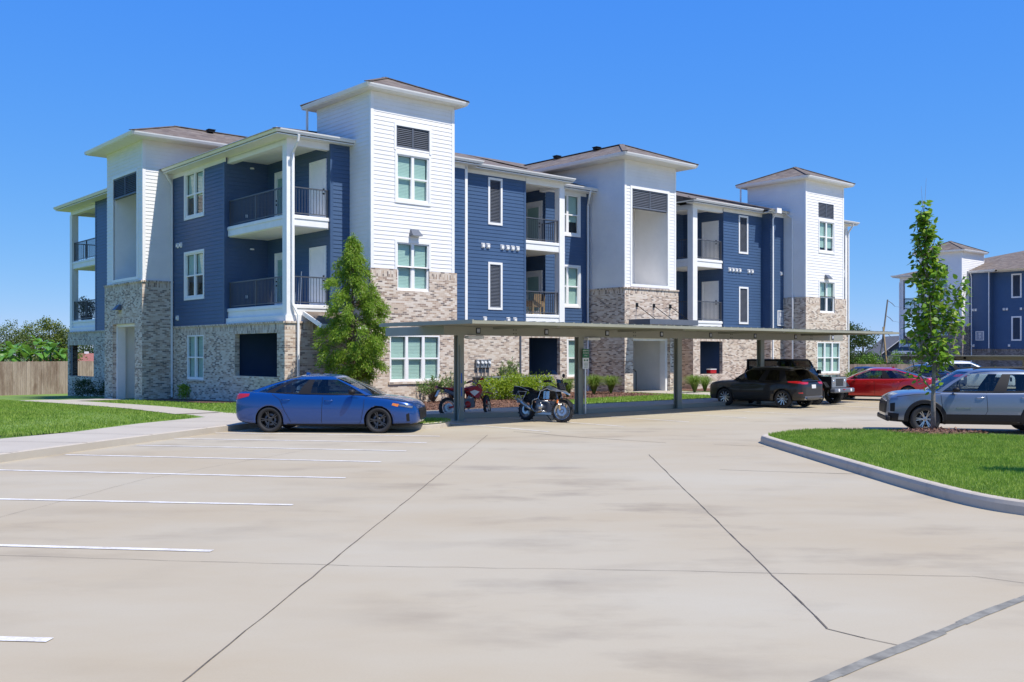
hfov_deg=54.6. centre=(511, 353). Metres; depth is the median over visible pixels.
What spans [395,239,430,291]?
window
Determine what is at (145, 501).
parking line
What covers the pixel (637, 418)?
parking line
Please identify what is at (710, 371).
cool box
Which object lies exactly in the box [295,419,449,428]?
kerb
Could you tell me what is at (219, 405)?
lawn grass
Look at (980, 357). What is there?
carport
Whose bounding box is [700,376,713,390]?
ornamental grass
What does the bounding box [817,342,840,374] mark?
window
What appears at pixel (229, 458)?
parking line
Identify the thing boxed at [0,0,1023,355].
sky
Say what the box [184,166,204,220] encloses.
window
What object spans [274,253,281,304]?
door
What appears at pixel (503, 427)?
parking line
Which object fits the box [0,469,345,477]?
parking line
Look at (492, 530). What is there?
parking lot
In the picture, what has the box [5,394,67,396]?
lawn
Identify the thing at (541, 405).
touring motorcycle
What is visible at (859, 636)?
pavement joint
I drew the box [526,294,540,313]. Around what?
patio chair
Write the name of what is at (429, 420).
lawn grass
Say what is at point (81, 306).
potted plant
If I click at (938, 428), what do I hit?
bark mulch
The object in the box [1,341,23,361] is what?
banana plant
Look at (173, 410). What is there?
path
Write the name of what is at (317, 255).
door
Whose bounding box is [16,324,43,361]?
conifer tree
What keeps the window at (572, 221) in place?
in the apartment building at (203, 249)
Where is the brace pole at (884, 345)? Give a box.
[882,327,886,363]
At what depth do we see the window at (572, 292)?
49.19 m
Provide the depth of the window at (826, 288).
58.00 m
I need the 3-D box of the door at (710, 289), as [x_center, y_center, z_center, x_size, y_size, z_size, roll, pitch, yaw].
[11.067,-2.905,55.319,0.095,2.230,1.150,0,0,-41]
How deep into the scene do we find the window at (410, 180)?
38.53 m
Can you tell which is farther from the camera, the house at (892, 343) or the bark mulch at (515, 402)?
the house at (892, 343)
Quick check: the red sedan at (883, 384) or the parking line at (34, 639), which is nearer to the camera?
the parking line at (34, 639)
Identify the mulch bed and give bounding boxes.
[141,398,235,402]
[682,388,709,391]
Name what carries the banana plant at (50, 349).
on the ground
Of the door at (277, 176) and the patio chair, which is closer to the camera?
the door at (277, 176)
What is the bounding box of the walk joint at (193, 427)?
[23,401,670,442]
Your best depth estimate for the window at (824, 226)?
57.78 m
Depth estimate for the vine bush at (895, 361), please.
87.94 m
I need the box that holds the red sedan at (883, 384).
[823,367,938,399]
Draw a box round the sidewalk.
[0,387,1007,462]
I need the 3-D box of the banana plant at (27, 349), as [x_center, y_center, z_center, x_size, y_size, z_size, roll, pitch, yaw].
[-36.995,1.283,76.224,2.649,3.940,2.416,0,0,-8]
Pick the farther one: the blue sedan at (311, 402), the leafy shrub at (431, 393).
the leafy shrub at (431, 393)
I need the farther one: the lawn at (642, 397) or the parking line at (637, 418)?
the lawn at (642, 397)
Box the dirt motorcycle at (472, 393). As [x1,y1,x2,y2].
[434,377,493,412]
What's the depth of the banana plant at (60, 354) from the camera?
78.94 m
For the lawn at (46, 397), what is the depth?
47.29 m
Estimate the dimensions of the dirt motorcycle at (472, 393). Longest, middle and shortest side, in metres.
2.146 x 1.243 x 0.936 m
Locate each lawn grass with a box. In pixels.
[89,399,235,413]
[419,417,450,423]
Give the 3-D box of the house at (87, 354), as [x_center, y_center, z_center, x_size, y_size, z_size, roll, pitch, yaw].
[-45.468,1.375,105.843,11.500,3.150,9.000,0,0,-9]
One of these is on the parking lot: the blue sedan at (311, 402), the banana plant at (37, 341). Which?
the blue sedan at (311, 402)
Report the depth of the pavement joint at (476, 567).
9.52 m
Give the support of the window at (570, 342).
in the apartment building at (203, 249)
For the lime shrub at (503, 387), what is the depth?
40.59 m
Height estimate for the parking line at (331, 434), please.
0.001 m
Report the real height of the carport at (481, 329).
2.950 m
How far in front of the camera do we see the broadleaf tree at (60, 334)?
89.70 m
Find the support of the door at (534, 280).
in the apartment building at (203, 249)
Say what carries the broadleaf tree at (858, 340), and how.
on the ground
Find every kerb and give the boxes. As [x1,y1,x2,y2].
[0,423,245,453]
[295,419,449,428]
[436,388,977,413]
[760,432,1023,514]
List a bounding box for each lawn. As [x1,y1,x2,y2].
[0,396,234,417]
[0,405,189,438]
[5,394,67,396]
[572,391,710,404]
[771,430,1022,498]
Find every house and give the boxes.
[36,351,93,360]
[866,335,917,364]
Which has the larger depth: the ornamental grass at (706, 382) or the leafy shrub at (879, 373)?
the leafy shrub at (879, 373)
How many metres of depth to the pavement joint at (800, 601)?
9.74 m
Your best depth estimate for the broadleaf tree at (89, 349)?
117.35 m
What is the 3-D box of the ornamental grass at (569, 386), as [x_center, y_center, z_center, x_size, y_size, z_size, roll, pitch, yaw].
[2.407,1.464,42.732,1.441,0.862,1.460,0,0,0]
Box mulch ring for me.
[891,429,979,434]
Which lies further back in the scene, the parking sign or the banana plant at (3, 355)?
the banana plant at (3, 355)
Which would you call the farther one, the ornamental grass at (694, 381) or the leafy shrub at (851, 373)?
the leafy shrub at (851, 373)
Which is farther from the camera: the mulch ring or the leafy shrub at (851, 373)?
the leafy shrub at (851, 373)
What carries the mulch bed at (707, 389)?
on the lawn at (642, 397)
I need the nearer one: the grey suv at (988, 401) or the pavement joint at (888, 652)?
the pavement joint at (888, 652)
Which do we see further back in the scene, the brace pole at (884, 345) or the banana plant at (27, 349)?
the brace pole at (884, 345)
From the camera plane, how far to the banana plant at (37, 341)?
77.73 m
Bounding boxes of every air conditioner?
[472,376,500,398]
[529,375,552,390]
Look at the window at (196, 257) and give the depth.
42.86 m
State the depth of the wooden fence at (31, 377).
71.84 m
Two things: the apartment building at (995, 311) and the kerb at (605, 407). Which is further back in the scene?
the apartment building at (995, 311)
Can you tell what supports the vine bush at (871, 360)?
on the ground
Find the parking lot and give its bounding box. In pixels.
[0,386,1023,681]
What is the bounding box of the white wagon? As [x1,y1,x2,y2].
[924,361,1015,386]
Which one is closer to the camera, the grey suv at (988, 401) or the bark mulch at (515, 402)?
the grey suv at (988, 401)
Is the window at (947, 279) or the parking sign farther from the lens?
the window at (947, 279)
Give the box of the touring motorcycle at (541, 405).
[513,371,573,422]
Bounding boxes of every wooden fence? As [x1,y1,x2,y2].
[0,361,93,395]
[849,364,959,373]
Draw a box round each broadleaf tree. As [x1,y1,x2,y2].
[21,315,90,360]
[66,342,93,352]
[849,321,880,356]
[849,344,881,370]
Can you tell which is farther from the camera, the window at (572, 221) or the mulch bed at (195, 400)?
the window at (572, 221)
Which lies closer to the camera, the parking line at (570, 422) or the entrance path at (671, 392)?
the parking line at (570, 422)
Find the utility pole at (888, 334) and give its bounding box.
[879,300,969,359]
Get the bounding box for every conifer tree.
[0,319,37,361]
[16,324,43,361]
[310,232,392,389]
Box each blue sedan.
[236,372,425,432]
[879,364,966,387]
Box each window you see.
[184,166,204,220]
[184,249,204,300]
[185,335,203,381]
[388,335,440,383]
[395,151,430,206]
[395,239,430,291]
[565,192,580,236]
[565,265,580,307]
[567,339,573,378]
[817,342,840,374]
[818,219,834,254]
[819,280,835,312]
[930,276,948,297]
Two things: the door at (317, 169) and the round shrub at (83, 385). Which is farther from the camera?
the round shrub at (83, 385)
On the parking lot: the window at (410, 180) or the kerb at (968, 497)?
the kerb at (968, 497)
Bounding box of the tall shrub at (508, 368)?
[497,357,519,375]
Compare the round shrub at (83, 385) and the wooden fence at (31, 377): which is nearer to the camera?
the round shrub at (83, 385)
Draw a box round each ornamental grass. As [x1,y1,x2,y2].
[560,378,573,396]
[586,374,607,393]
[602,375,623,392]
[682,375,708,392]
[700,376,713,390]
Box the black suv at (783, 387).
[710,366,822,407]
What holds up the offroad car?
on the parking lot
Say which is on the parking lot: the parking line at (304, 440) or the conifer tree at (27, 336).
the parking line at (304, 440)
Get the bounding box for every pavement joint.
[9,555,930,575]
[182,436,485,681]
[649,455,827,627]
[810,595,1023,681]
[826,628,896,644]
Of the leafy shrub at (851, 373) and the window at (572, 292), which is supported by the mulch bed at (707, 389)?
the leafy shrub at (851, 373)
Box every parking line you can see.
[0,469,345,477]
[0,498,292,504]
[0,544,211,551]
[0,636,51,641]
[66,454,381,461]
[144,445,400,450]
[174,438,426,442]
[252,433,410,435]
[454,423,549,431]
[517,418,613,425]
[577,414,686,421]
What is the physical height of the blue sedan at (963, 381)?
1.450 m
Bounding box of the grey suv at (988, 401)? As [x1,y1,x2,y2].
[877,366,1023,429]
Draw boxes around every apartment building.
[53,77,859,401]
[891,241,1023,385]
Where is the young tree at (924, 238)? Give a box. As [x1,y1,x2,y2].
[900,189,972,428]
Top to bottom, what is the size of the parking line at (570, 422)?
0.001 m
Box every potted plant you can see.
[77,296,90,319]
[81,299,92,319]
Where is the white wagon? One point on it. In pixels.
(974, 380)
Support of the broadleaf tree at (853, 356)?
on the ground
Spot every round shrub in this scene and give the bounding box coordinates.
[70,377,104,396]
[175,381,190,398]
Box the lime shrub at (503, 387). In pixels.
[472,370,562,399]
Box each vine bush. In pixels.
[849,351,900,371]
[887,349,903,366]
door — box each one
[274,171,281,216]
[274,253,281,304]
[309,158,326,217]
[309,245,326,304]
[526,201,542,240]
[526,270,542,313]
[702,220,718,259]
[702,281,718,320]
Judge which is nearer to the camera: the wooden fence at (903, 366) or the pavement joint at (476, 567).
the pavement joint at (476, 567)
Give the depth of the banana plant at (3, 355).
77.04 m
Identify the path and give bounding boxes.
[21,398,214,413]
[633,389,709,394]
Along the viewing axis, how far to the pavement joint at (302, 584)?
8.59 m
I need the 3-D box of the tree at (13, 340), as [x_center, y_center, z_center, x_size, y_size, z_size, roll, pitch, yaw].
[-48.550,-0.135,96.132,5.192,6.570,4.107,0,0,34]
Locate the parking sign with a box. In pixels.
[583,349,588,413]
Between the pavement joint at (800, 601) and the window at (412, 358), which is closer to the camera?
the pavement joint at (800, 601)
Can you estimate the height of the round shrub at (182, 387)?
1.061 m
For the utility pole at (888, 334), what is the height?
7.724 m
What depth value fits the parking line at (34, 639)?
7.11 m
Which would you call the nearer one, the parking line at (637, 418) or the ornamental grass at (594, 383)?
the parking line at (637, 418)
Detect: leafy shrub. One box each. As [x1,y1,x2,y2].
[416,374,451,401]
[436,372,466,398]
[844,368,870,377]
[865,370,887,376]
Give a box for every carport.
[379,319,898,420]
[883,355,1023,369]
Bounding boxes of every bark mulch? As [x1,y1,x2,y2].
[424,391,668,409]
[888,426,988,434]
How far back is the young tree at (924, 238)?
23.03 m
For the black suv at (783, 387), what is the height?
1.560 m
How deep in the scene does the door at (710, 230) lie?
55.31 m
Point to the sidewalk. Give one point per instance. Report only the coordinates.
(57, 439)
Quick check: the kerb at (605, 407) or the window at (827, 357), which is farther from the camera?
the window at (827, 357)
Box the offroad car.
[745,359,853,404]
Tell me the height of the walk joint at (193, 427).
0.007 m
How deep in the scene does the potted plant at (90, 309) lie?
54.61 m
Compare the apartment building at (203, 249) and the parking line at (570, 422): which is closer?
the parking line at (570, 422)
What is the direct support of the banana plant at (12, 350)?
on the ground
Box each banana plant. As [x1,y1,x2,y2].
[0,351,19,361]
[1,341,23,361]
[1,341,38,361]
[8,344,47,360]
[15,335,57,361]
[25,343,64,361]
[52,348,67,360]
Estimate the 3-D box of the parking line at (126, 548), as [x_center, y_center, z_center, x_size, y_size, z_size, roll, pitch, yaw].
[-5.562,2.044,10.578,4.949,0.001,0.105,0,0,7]
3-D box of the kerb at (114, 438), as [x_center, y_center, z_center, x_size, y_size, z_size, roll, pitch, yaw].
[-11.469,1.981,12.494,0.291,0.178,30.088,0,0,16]
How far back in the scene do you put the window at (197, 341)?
42.58 m
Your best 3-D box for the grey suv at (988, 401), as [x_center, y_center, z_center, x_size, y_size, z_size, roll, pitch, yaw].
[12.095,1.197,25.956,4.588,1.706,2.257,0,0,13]
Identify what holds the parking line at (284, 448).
on the parking lot
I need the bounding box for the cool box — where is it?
[706,367,716,373]
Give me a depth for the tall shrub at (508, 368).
43.67 m
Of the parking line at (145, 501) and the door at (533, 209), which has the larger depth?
the door at (533, 209)

